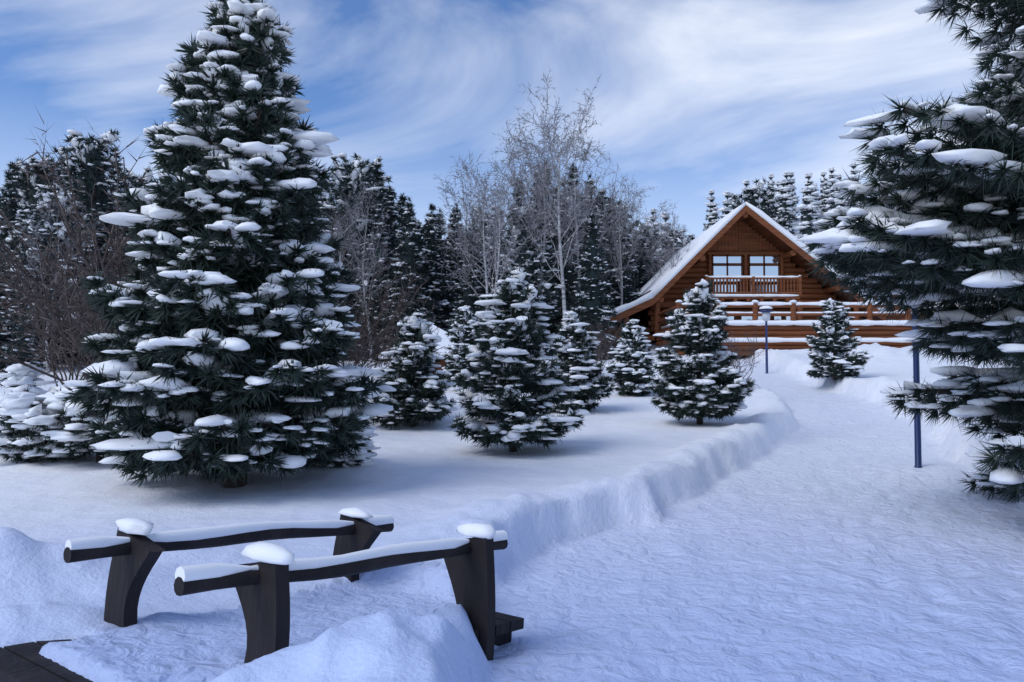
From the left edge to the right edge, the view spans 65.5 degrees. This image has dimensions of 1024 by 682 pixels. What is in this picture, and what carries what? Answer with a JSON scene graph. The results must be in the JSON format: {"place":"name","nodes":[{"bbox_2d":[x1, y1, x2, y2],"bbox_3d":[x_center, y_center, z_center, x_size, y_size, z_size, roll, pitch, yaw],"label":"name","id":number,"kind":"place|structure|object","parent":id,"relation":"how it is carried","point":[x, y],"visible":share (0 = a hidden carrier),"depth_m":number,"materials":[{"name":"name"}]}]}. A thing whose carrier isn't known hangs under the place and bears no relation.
{"place":"outdoors","nodes":[
{"label":"outdoors","id":0,"kind":"place"},
{"bbox_2d":[0,215,1023,681],"bbox_3d":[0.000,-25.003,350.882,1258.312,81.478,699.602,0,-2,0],"label":"ground","id":1,"kind":"structure","parent":0,"point":[792,523],"depth_m":6.59,"materials":[{"name":"snow"}]},
{"bbox_2d":[4,161,20,189],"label":"forest spruce","id":2,"kind":"object","parent":1,"relation":"on","point":[11,165],"depth_m":68.78,"materials":[{"name":"green plant"}]},
{"bbox_2d":[0,158,41,208],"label":"forest pine","id":3,"kind":"object","parent":1,"relation":"on","point":[15,167],"visible":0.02,"depth_m":58.50,"materials":[{"name":"green plant"}]},
{"bbox_2d":[0,278,44,387],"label":"forest spruce","id":4,"kind":"object","parent":1,"relation":"on","point":[15,325],"visible":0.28,"depth_m":20.35,"materials":[{"name":"green plant"}]},
{"bbox_2d":[0,179,49,369],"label":"forest spruce","id":5,"kind":"object","parent":1,"relation":"on","point":[8,197],"visible":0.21,"depth_m":30.33,"materials":[{"name":"green plant"}]},
{"bbox_2d":[0,362,58,389],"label":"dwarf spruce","id":6,"kind":"object","parent":1,"relation":"on","point":[17,372],"visible":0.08,"depth_m":12.59,"materials":[{"name":"white plant"}]},
{"bbox_2d":[0,209,66,333],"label":"conifer tree","id":7,"kind":"object","parent":1,"relation":"on","point":[20,220],"visible":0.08,"depth_m":30.13,"materials":[{"name":"green plant"}]},
{"bbox_2d":[0,155,69,336],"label":"forest pine","id":8,"kind":"object","parent":1,"relation":"on","point":[29,192],"visible":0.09,"depth_m":34.15,"materials":[{"name":"green plant"}]},
{"bbox_2d":[0,376,90,463],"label":"conifer tree","id":9,"kind":"object","parent":1,"relation":"on","point":[18,442],"visible":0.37,"depth_m":10.01,"materials":[{"name":"green plant"}]},
{"bbox_2d":[0,186,105,371],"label":"forest pine","id":10,"kind":"object","parent":1,"relation":"on","point":[59,224],"visible":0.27,"depth_m":29.02,"materials":[{"name":"green plant"}]},
{"bbox_2d":[0,167,108,372],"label":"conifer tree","id":11,"kind":"object","parent":1,"relation":"on","point":[66,243],"visible":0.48,"depth_m":28.54,"materials":[{"name":"brown plant"}]},
{"bbox_2d":[0,384,118,463],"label":"conifer tree","id":12,"kind":"object","parent":1,"relation":"on","point":[69,431],"visible":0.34,"depth_m":9.72,"materials":[{"name":"green plant"}]},
{"bbox_2d":[0,232,123,386],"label":"shrub","id":13,"kind":"object","parent":1,"relation":"on","point":[49,351],"visible":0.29,"depth_m":15.67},
{"bbox_2d":[38,185,97,364],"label":"forest spruce","id":14,"kind":"object","parent":1,"relation":"on","point":[58,347],"visible":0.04,"depth_m":35.92,"materials":[{"name":"green plant"}]},
{"bbox_2d":[0,168,149,382],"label":"shrub","id":15,"kind":"object","parent":1,"relation":"on","point":[45,316],"visible":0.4,"depth_m":12.16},
{"bbox_2d":[35,127,139,366],"bbox_3d":[-17.799,-3.976,33.891,5.168,10.359,5.226,-2,-3,43],"label":"forest pine","id":16,"kind":"object","parent":1,"relation":"on","point":[82,158],"visible":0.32,"depth_m":33.16,"materials":[{"name":"green plant"}]},
{"bbox_2d":[97,225,148,329],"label":"forest pine","id":17,"kind":"object","parent":1,"relation":"on","point":[125,235],"depth_m":32.29,"materials":[{"name":"green plant"}]},
{"bbox_2d":[98,167,156,270],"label":"forest pine","id":18,"kind":"object","parent":1,"relation":"on","point":[136,178],"visible":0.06,"depth_m":37.92,"materials":[{"name":"green plant"}]},
{"bbox_2d":[0,104,348,341],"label":"shrub","id":19,"kind":"object","parent":1,"relation":"on","point":[118,250],"visible":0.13,"depth_m":11.56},
{"bbox_2d":[58,0,396,487],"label":"pine","id":20,"kind":"object","parent":1,"relation":"on","point":[227,311],"visible":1,"depth_m":8.12,"materials":[{"name":"green plant"}]},
{"bbox_2d":[0,507,523,681],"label":"foot bridge","id":21,"kind":"structure","parent":1,"relation":"on","point":[134,548],"depth_m":3.97,"materials":[{"name":"brown wood"}]},
{"bbox_2d":[303,424,380,468],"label":"conifer tree","id":22,"kind":"object","parent":1,"relation":"on","point":[364,458],"visible":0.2,"depth_m":10.03,"materials":[{"name":"green plant"}]},
{"bbox_2d":[329,215,365,360],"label":"forest spruce","id":23,"kind":"object","parent":1,"relation":"on","point":[354,312],"visible":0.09,"depth_m":42.13,"materials":[{"name":"green plant"}]},
{"bbox_2d":[316,152,394,309],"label":"forest pine","id":24,"kind":"object","parent":1,"relation":"on","point":[346,182],"visible":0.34,"depth_m":42.68,"materials":[{"name":"green plant"}]},
{"bbox_2d":[323,199,401,364],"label":"birch","id":25,"kind":"object","parent":1,"relation":"on","point":[341,236],"visible":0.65,"depth_m":35.51,"materials":[{"name":"brown plant"}]},
{"bbox_2d":[328,179,398,362],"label":"birch","id":26,"kind":"object","parent":1,"relation":"on","point":[368,242],"visible":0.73,"depth_m":37.34,"materials":[{"name":"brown plant"}]},
{"bbox_2d":[325,151,401,229],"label":"forest pine","id":27,"kind":"object","parent":1,"relation":"on","point":[386,178],"visible":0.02,"depth_m":72.31,"materials":[{"name":"green plant"}]},
{"bbox_2d":[351,200,397,360],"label":"forest spruce","id":28,"kind":"object","parent":1,"relation":"on","point":[377,310],"visible":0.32,"depth_m":40.90,"materials":[{"name":"green plant"}]},
{"bbox_2d":[355,159,397,331],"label":"forest spruce","id":29,"kind":"object","parent":1,"relation":"on","point":[377,173],"visible":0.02,"depth_m":45.60,"materials":[{"name":"green plant"}]},
{"bbox_2d":[325,239,428,366],"bbox_3d":[-3.650,-0.426,16.113,3.882,3.517,3.874,1,-2,-15],"label":"shrub","id":30,"kind":"object","parent":1,"relation":"on","point":[383,311],"visible":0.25,"depth_m":16.02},
{"bbox_2d":[359,182,403,295],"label":"forest pine","id":31,"kind":"object","parent":1,"relation":"on","point":[397,206],"depth_m":54.62,"materials":[{"name":"green plant"}]},
{"bbox_2d":[318,262,447,367],"bbox_3d":[-4.031,-0.316,15.769,5.010,3.455,3.572,1,-3,-31],"label":"shrub","id":32,"kind":"object","parent":1,"relation":"on","point":[360,329],"visible":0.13,"depth_m":15.65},
{"bbox_2d":[383,186,399,270],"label":"forest spruce","id":33,"kind":"object","parent":1,"relation":"on","point":[391,193],"visible":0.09,"depth_m":48.16,"materials":[{"name":"green plant"}]},
{"bbox_2d":[342,306,445,378],"bbox_3d":[-3.057,0.153,16.918,3.131,2.159,2.233,-1,-3,27],"label":"shrub","id":34,"kind":"object","parent":1,"relation":"on","point":[376,361],"visible":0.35,"depth_m":16.86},
{"bbox_2d":[397,192,407,229],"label":"forest spruce","id":35,"kind":"object","parent":1,"relation":"on","point":[403,198],"visible":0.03,"depth_m":71.71,"materials":[{"name":"green plant"}]},
{"bbox_2d":[375,196,437,361],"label":"forest spruce","id":36,"kind":"object","parent":1,"relation":"on","point":[408,250],"visible":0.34,"depth_m":39.54,"materials":[{"name":"green plant"}]},
{"bbox_2d":[367,311,457,429],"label":"young pine","id":37,"kind":"object","parent":1,"relation":"on","point":[410,381],"visible":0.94,"depth_m":14.22,"materials":[{"name":"green plant"}]},
{"bbox_2d":[382,216,451,319],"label":"conifer tree","id":38,"kind":"object","parent":1,"relation":"on","point":[426,251],"visible":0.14,"depth_m":41.57,"materials":[{"name":"green plant"}]},
{"bbox_2d":[380,325,453,378],"bbox_3d":[-2.775,0.697,26.851,3.024,2.621,3.024,1,-2,-17],"label":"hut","id":39,"kind":"object","parent":1,"relation":"on","point":[445,342],"visible":0.02,"depth_m":25.93,"materials":[{"name":"wood"}]},
{"bbox_2d":[416,203,457,332],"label":"forest spruce","id":40,"kind":"object","parent":1,"relation":"on","point":[440,280],"visible":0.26,"depth_m":41.64,"materials":[{"name":"green plant"}]},
{"bbox_2d":[434,209,449,271],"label":"forest spruce","id":41,"kind":"object","parent":1,"relation":"on","point":[438,233],"visible":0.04,"depth_m":51.50,"materials":[{"name":"green plant"}]},
{"bbox_2d":[442,211,465,311],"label":"forest spruce","id":42,"kind":"object","parent":1,"relation":"on","point":[454,258],"visible":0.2,"depth_m":43.94,"materials":[{"name":"green plant"}]},
{"bbox_2d":[446,203,463,271],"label":"forest spruce","id":43,"kind":"object","parent":1,"relation":"on","point":[456,210],"visible":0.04,"depth_m":67.77,"materials":[{"name":"green plant"}]},
{"bbox_2d":[427,167,492,287],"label":"birch","id":44,"kind":"object","parent":1,"relation":"on","point":[461,198],"visible":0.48,"depth_m":47.20,"materials":[{"name":"grey plant"}]},
{"bbox_2d":[441,305,480,388],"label":"young pine","id":45,"kind":"object","parent":1,"relation":"on","point":[454,359],"visible":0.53,"depth_m":21.36,"materials":[{"name":"green plant"}]},
{"bbox_2d":[445,242,485,344],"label":"forest spruce","id":46,"kind":"object","parent":1,"relation":"on","point":[469,298],"visible":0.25,"depth_m":38.53,"materials":[{"name":"green plant"}]},
{"bbox_2d":[447,226,492,318],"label":"bare tree","id":47,"kind":"object","parent":1,"relation":"on","point":[479,292],"visible":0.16,"depth_m":47.94,"materials":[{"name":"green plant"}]},
{"bbox_2d":[426,150,542,310],"bbox_3d":[-1.685,-3.609,35.052,6.236,9.445,3.814,-1,-3,25],"label":"birch","id":48,"kind":"object","parent":1,"relation":"on","point":[458,231],"visible":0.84,"depth_m":35.14,"materials":[{"name":"grey plant"}]},
{"bbox_2d":[468,205,506,298],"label":"bare tree","id":49,"kind":"object","parent":1,"relation":"on","point":[487,240],"visible":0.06,"depth_m":68.04,"materials":[{"name":"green plant"}]},
{"bbox_2d":[483,218,503,307],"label":"forest spruce","id":50,"kind":"object","parent":1,"relation":"on","point":[494,277],"visible":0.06,"depth_m":56.75,"materials":[{"name":"green plant"}]},
{"bbox_2d":[456,138,557,298],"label":"birch","id":51,"kind":"object","parent":1,"relation":"on","point":[500,228],"visible":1,"depth_m":32.95,"materials":[{"name":"grey plant"}]},
{"bbox_2d":[451,118,584,272],"bbox_3d":[0.592,-5.095,39.713,7.974,12.076,4.877,2,-3,-43],"label":"birch","id":52,"kind":"object","parent":1,"relation":"on","point":[513,186],"visible":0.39,"depth_m":39.82,"materials":[{"name":"grey plant"}]},
{"bbox_2d":[447,263,590,451],"bbox_3d":[0.078,0.239,11.756,2.101,2.820,2.151,1,-2,-20],"label":"young pine","id":53,"kind":"object","parent":1,"relation":"on","point":[504,415],"visible":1,"depth_m":11.32,"materials":[{"name":"green plant"}]},
{"bbox_2d":[488,203,561,333],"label":"forest pine","id":54,"kind":"object","parent":1,"relation":"on","point":[533,263],"visible":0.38,"depth_m":36.54,"materials":[{"name":"green plant"}]},
{"bbox_2d":[507,183,547,349],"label":"forest spruce","id":55,"kind":"object","parent":1,"relation":"on","point":[518,199],"visible":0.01,"depth_m":48.27,"materials":[{"name":"green plant"}]},
{"bbox_2d":[527,170,568,341],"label":"forest spruce","id":56,"kind":"object","parent":1,"relation":"on","point":[551,329],"visible":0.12,"depth_m":49.46,"materials":[{"name":"green plant"}]},
{"bbox_2d":[501,115,610,323],"bbox_3d":[1.877,-4.831,36.860,4.988,11.819,4.431,0,-2,-6],"label":"birch","id":57,"kind":"object","parent":1,"relation":"on","point":[539,195],"visible":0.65,"depth_m":36.50,"materials":[{"name":"grey plant"}]},
{"bbox_2d":[491,70,622,321],"bbox_3d":[1.673,-5.426,33.896,5.146,12.912,6.971,1,-3,-29],"label":"birch","id":58,"kind":"object","parent":1,"relation":"on","point":[558,225],"visible":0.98,"depth_m":33.94,"materials":[{"name":"grey plant"}]},
{"bbox_2d":[535,193,597,315],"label":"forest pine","id":59,"kind":"object","parent":1,"relation":"on","point":[570,275],"visible":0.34,"depth_m":41.94,"materials":[{"name":"green plant"}]},
{"bbox_2d":[565,163,581,224],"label":"forest spruce","id":60,"kind":"object","parent":1,"relation":"on","point":[572,169],"visible":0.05,"depth_m":57.67,"materials":[{"name":"green plant"}]},
{"bbox_2d":[538,306,614,413],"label":"conifer tree","id":61,"kind":"object","parent":1,"relation":"on","point":[580,367],"visible":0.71,"depth_m":16.78,"materials":[{"name":"green plant"}]},
{"bbox_2d":[513,100,641,314],"bbox_3d":[3.265,-5.475,38.609,6.908,12.795,5.100,-1,-2,17],"label":"birch","id":62,"kind":"object","parent":1,"relation":"on","point":[586,153],"visible":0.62,"depth_m":37.90,"materials":[{"name":"grey plant"}]},
{"bbox_2d":[568,173,604,304],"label":"forest spruce","id":63,"kind":"object","parent":1,"relation":"on","point":[591,197],"visible":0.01,"depth_m":51.92,"materials":[{"name":"green plant"}]},
{"bbox_2d":[567,211,621,359],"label":"forest spruce","id":64,"kind":"object","parent":1,"relation":"on","point":[592,298],"visible":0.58,"depth_m":35.66,"materials":[{"name":"green plant"}]},
{"bbox_2d":[579,313,628,372],"bbox_3d":[3.040,0.129,27.062,2.421,2.198,2.426,-1,-2,14],"label":"shrub","id":65,"kind":"object","parent":1,"relation":"on","point":[601,343],"visible":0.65,"depth_m":26.94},
{"bbox_2d":[595,189,614,247],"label":"forest spruce","id":66,"kind":"object","parent":1,"relation":"on","point":[604,197],"visible":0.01,"depth_m":54.70,"materials":[{"name":"green plant"}]},
{"bbox_2d":[596,196,631,315],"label":"forest spruce","id":67,"kind":"object","parent":1,"relation":"on","point":[604,242],"visible":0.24,"depth_m":46.63,"materials":[{"name":"green plant"}]},
{"bbox_2d":[596,198,639,291],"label":"bare tree","id":68,"kind":"object","parent":1,"relation":"on","point":[622,207],"visible":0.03,"depth_m":63.72,"materials":[{"name":"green plant"}]},
{"bbox_2d":[607,219,642,327],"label":"forest spruce","id":69,"kind":"object","parent":1,"relation":"on","point":[629,296],"visible":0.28,"depth_m":45.46,"materials":[{"name":"green plant"}]},
{"bbox_2d":[596,175,657,327],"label":"birch","id":70,"kind":"object","parent":1,"relation":"on","point":[619,252],"visible":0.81,"depth_m":44.40,"materials":[{"name":"grey plant"}]},
{"bbox_2d":[604,319,655,395],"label":"young pine","id":71,"kind":"object","parent":1,"relation":"on","point":[630,365],"visible":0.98,"depth_m":20.01,"materials":[{"name":"green plant"}]},
{"bbox_2d":[617,175,671,279],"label":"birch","id":72,"kind":"object","parent":1,"relation":"on","point":[637,241],"visible":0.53,"depth_m":55.35,"materials":[{"name":"grey plant"}]},
{"bbox_2d":[627,222,670,292],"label":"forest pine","id":73,"kind":"object","parent":1,"relation":"on","point":[641,282],"visible":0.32,"depth_m":56.82,"materials":[{"name":"green plant"}]},
{"bbox_2d":[645,208,660,239],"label":"hill spruce","id":74,"kind":"object","parent":1,"relation":"on","point":[651,211],"visible":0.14,"depth_m":337.02,"materials":[{"name":"white plant"}]},
{"bbox_2d":[639,217,684,279],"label":"birch","id":75,"kind":"object","parent":1,"relation":"on","point":[653,268],"visible":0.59,"depth_m":47.47,"materials":[{"name":"grey plant"}]},
{"bbox_2d":[656,212,671,253],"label":"hill spruce","id":76,"kind":"object","parent":1,"relation":"on","point":[665,219],"visible":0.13,"depth_m":261.03,"materials":[{"name":"white plant"}]},
{"bbox_2d":[639,199,694,287],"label":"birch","id":77,"kind":"object","parent":1,"relation":"on","point":[667,250],"visible":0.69,"depth_m":43.27,"materials":[{"name":"grey plant"}]},
{"bbox_2d":[665,230,678,262],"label":"forest spruce","id":78,"kind":"object","parent":1,"relation":"on","point":[671,235],"visible":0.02,"depth_m":61.03,"materials":[{"name":"green plant"}]},
{"bbox_2d":[664,236,689,264],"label":"conifer tree","id":79,"kind":"object","parent":1,"relation":"on","point":[679,242],"visible":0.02,"depth_m":71.67,"materials":[{"name":"white plant"}]},
{"bbox_2d":[661,228,694,261],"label":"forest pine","id":80,"kind":"object","parent":1,"relation":"on","point":[677,236],"visible":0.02,"depth_m":78.02,"materials":[{"name":"green plant"}]},
{"bbox_2d":[642,279,755,424],"bbox_3d":[3.474,0.193,14.826,2.033,2.771,2.239,-1,-2,13],"label":"young pine","id":81,"kind":"object","parent":1,"relation":"on","point":[682,392],"visible":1,"depth_m":14.47,"materials":[{"name":"green plant"}]},
{"bbox_2d":[703,189,720,230],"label":"hill spruce","id":82,"kind":"object","parent":1,"relation":"on","point":[711,198],"visible":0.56,"depth_m":372.10,"materials":[{"name":"white plant"}]},
{"bbox_2d":[709,203,718,227],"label":"hill spruce","id":83,"kind":"object","parent":1,"relation":"on","point":[714,213],"visible":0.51,"depth_m":367.35,"materials":[{"name":"white plant"}]},
{"bbox_2d":[717,191,732,218],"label":"hill spruce","id":84,"kind":"object","parent":1,"relation":"on","point":[726,209],"visible":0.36,"depth_m":302.94,"materials":[{"name":"white plant"}]},
{"bbox_2d":[719,328,770,378],"bbox_3d":[5.920,0.398,20.853,2.009,1.943,2.818,0,-2,-2],"label":"shrub","id":85,"kind":"object","parent":1,"relation":"on","point":[747,352],"visible":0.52,"depth_m":20.90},
{"bbox_2d":[741,180,749,202],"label":"hill spruce","id":86,"kind":"object","parent":1,"relation":"on","point":[745,183],"visible":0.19,"depth_m":340.93,"materials":[{"name":"white plant"}]},
{"bbox_2d":[719,177,796,234],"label":"forest pine","id":87,"kind":"object","parent":1,"relation":"on","point":[759,200],"visible":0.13,"depth_m":71.26,"materials":[{"name":"green plant"}]},
{"bbox_2d":[759,306,772,373],"bbox_3d":[8.915,0.109,27.886,0.480,2.692,0.484,0,-2,0],"label":"lamp","id":88,"kind":"object","parent":1,"relation":"on","point":[765,315],"visible":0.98,"depth_m":27.83,"materials":[{"name":"blue"}]},
{"bbox_2d":[767,174,778,214],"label":"hill spruce","id":89,"kind":"object","parent":1,"relation":"on","point":[771,182],"visible":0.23,"depth_m":392.40,"materials":[{"name":"white plant"}]},
{"bbox_2d":[602,202,945,355],"bbox_3d":[11.429,-2.523,44.225,15.884,8.670,18.609,0,-2,0],"label":"log chalet","id":90,"kind":"object","parent":1,"relation":"on","point":[747,259],"visible":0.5,"depth_m":40.18,"materials":[{"name":"brown wood"}]},
{"bbox_2d":[773,179,795,229],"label":"hill spruce","id":91,"kind":"object","parent":1,"relation":"on","point":[782,198],"visible":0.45,"depth_m":307.01,"materials":[{"name":"white plant"}]},
{"bbox_2d":[776,171,797,221],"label":"hill spruce","id":92,"kind":"object","parent":1,"relation":"on","point":[786,174],"visible":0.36,"depth_m":338.92,"materials":[{"name":"white plant"}]},
{"bbox_2d":[789,172,799,219],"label":"hill spruce","id":93,"kind":"object","parent":1,"relation":"on","point":[795,199],"visible":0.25,"depth_m":348.79,"materials":[{"name":"white plant"}]},
{"bbox_2d":[794,186,821,253],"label":"hill spruce","id":94,"kind":"object","parent":1,"relation":"on","point":[806,208],"visible":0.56,"depth_m":259.59,"materials":[{"name":"white plant"}]},
{"bbox_2d":[798,172,820,222],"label":"hill spruce","id":95,"kind":"object","parent":1,"relation":"on","point":[808,182],"visible":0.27,"depth_m":318.90,"materials":[{"name":"white plant"}]},
{"bbox_2d":[811,183,822,212],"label":"hill spruce","id":96,"kind":"object","parent":1,"relation":"on","point":[816,199],"visible":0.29,"depth_m":339.86,"materials":[{"name":"white plant"}]},
{"bbox_2d":[817,171,831,214],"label":"hill spruce","id":97,"kind":"object","parent":1,"relation":"on","point":[823,179],"visible":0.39,"depth_m":354.11,"materials":[{"name":"white plant"}]},
{"bbox_2d":[820,181,830,214],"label":"hill spruce","id":98,"kind":"object","parent":1,"relation":"on","point":[826,191],"visible":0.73,"depth_m":348.27,"materials":[{"name":"white plant"}]},
{"bbox_2d":[825,186,838,226],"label":"hill spruce","id":99,"kind":"object","parent":1,"relation":"on","point":[831,200],"visible":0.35,"depth_m":296.41,"materials":[{"name":"white plant"}]},
{"bbox_2d":[828,167,839,207],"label":"hill spruce","id":100,"kind":"object","parent":1,"relation":"on","point":[831,176],"visible":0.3,"depth_m":354.76,"materials":[{"name":"white plant"}]},
{"bbox_2d":[805,298,873,379],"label":"young pine","id":101,"kind":"object","parent":1,"relation":"on","point":[838,342],"visible":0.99,"depth_m":22.81,"materials":[{"name":"green plant"}]},
{"bbox_2d":[844,162,862,205],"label":"hill spruce","id":102,"kind":"object","parent":1,"relation":"on","point":[854,176],"visible":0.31,"depth_m":356.29,"materials":[{"name":"white plant"}]},
{"bbox_2d":[868,284,940,319],"bbox_3d":[25.036,-1.800,51.601,9.455,5.375,8.432,-2,-3,40],"label":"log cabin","id":103,"kind":"object","parent":1,"relation":"on","point":[895,318],"visible":0.01,"depth_m":48.50,"materials":[{"name":"brown wood"}]},
{"bbox_2d":[795,0,1023,503],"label":"pine","id":104,"kind":"object","parent":1,"relation":"on","point":[945,229],"depth_m":7.49,"materials":[{"name":"plant"}]},
{"bbox_2d":[912,308,922,467],"bbox_3d":[5.768,0.043,11.369,0.480,4.092,0.484,0,-2,0],"label":"lamp","id":105,"kind":"object","parent":1,"relation":"on","point":[917,429],"visible":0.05,"depth_m":11.30,"materials":[{"name":"blue"}]},
{"bbox_2d":[0,0,1023,242],"label":"sky","id":106,"kind":"structure","parent":0,"point":[696,97],"materials":[{"name":"blue"}]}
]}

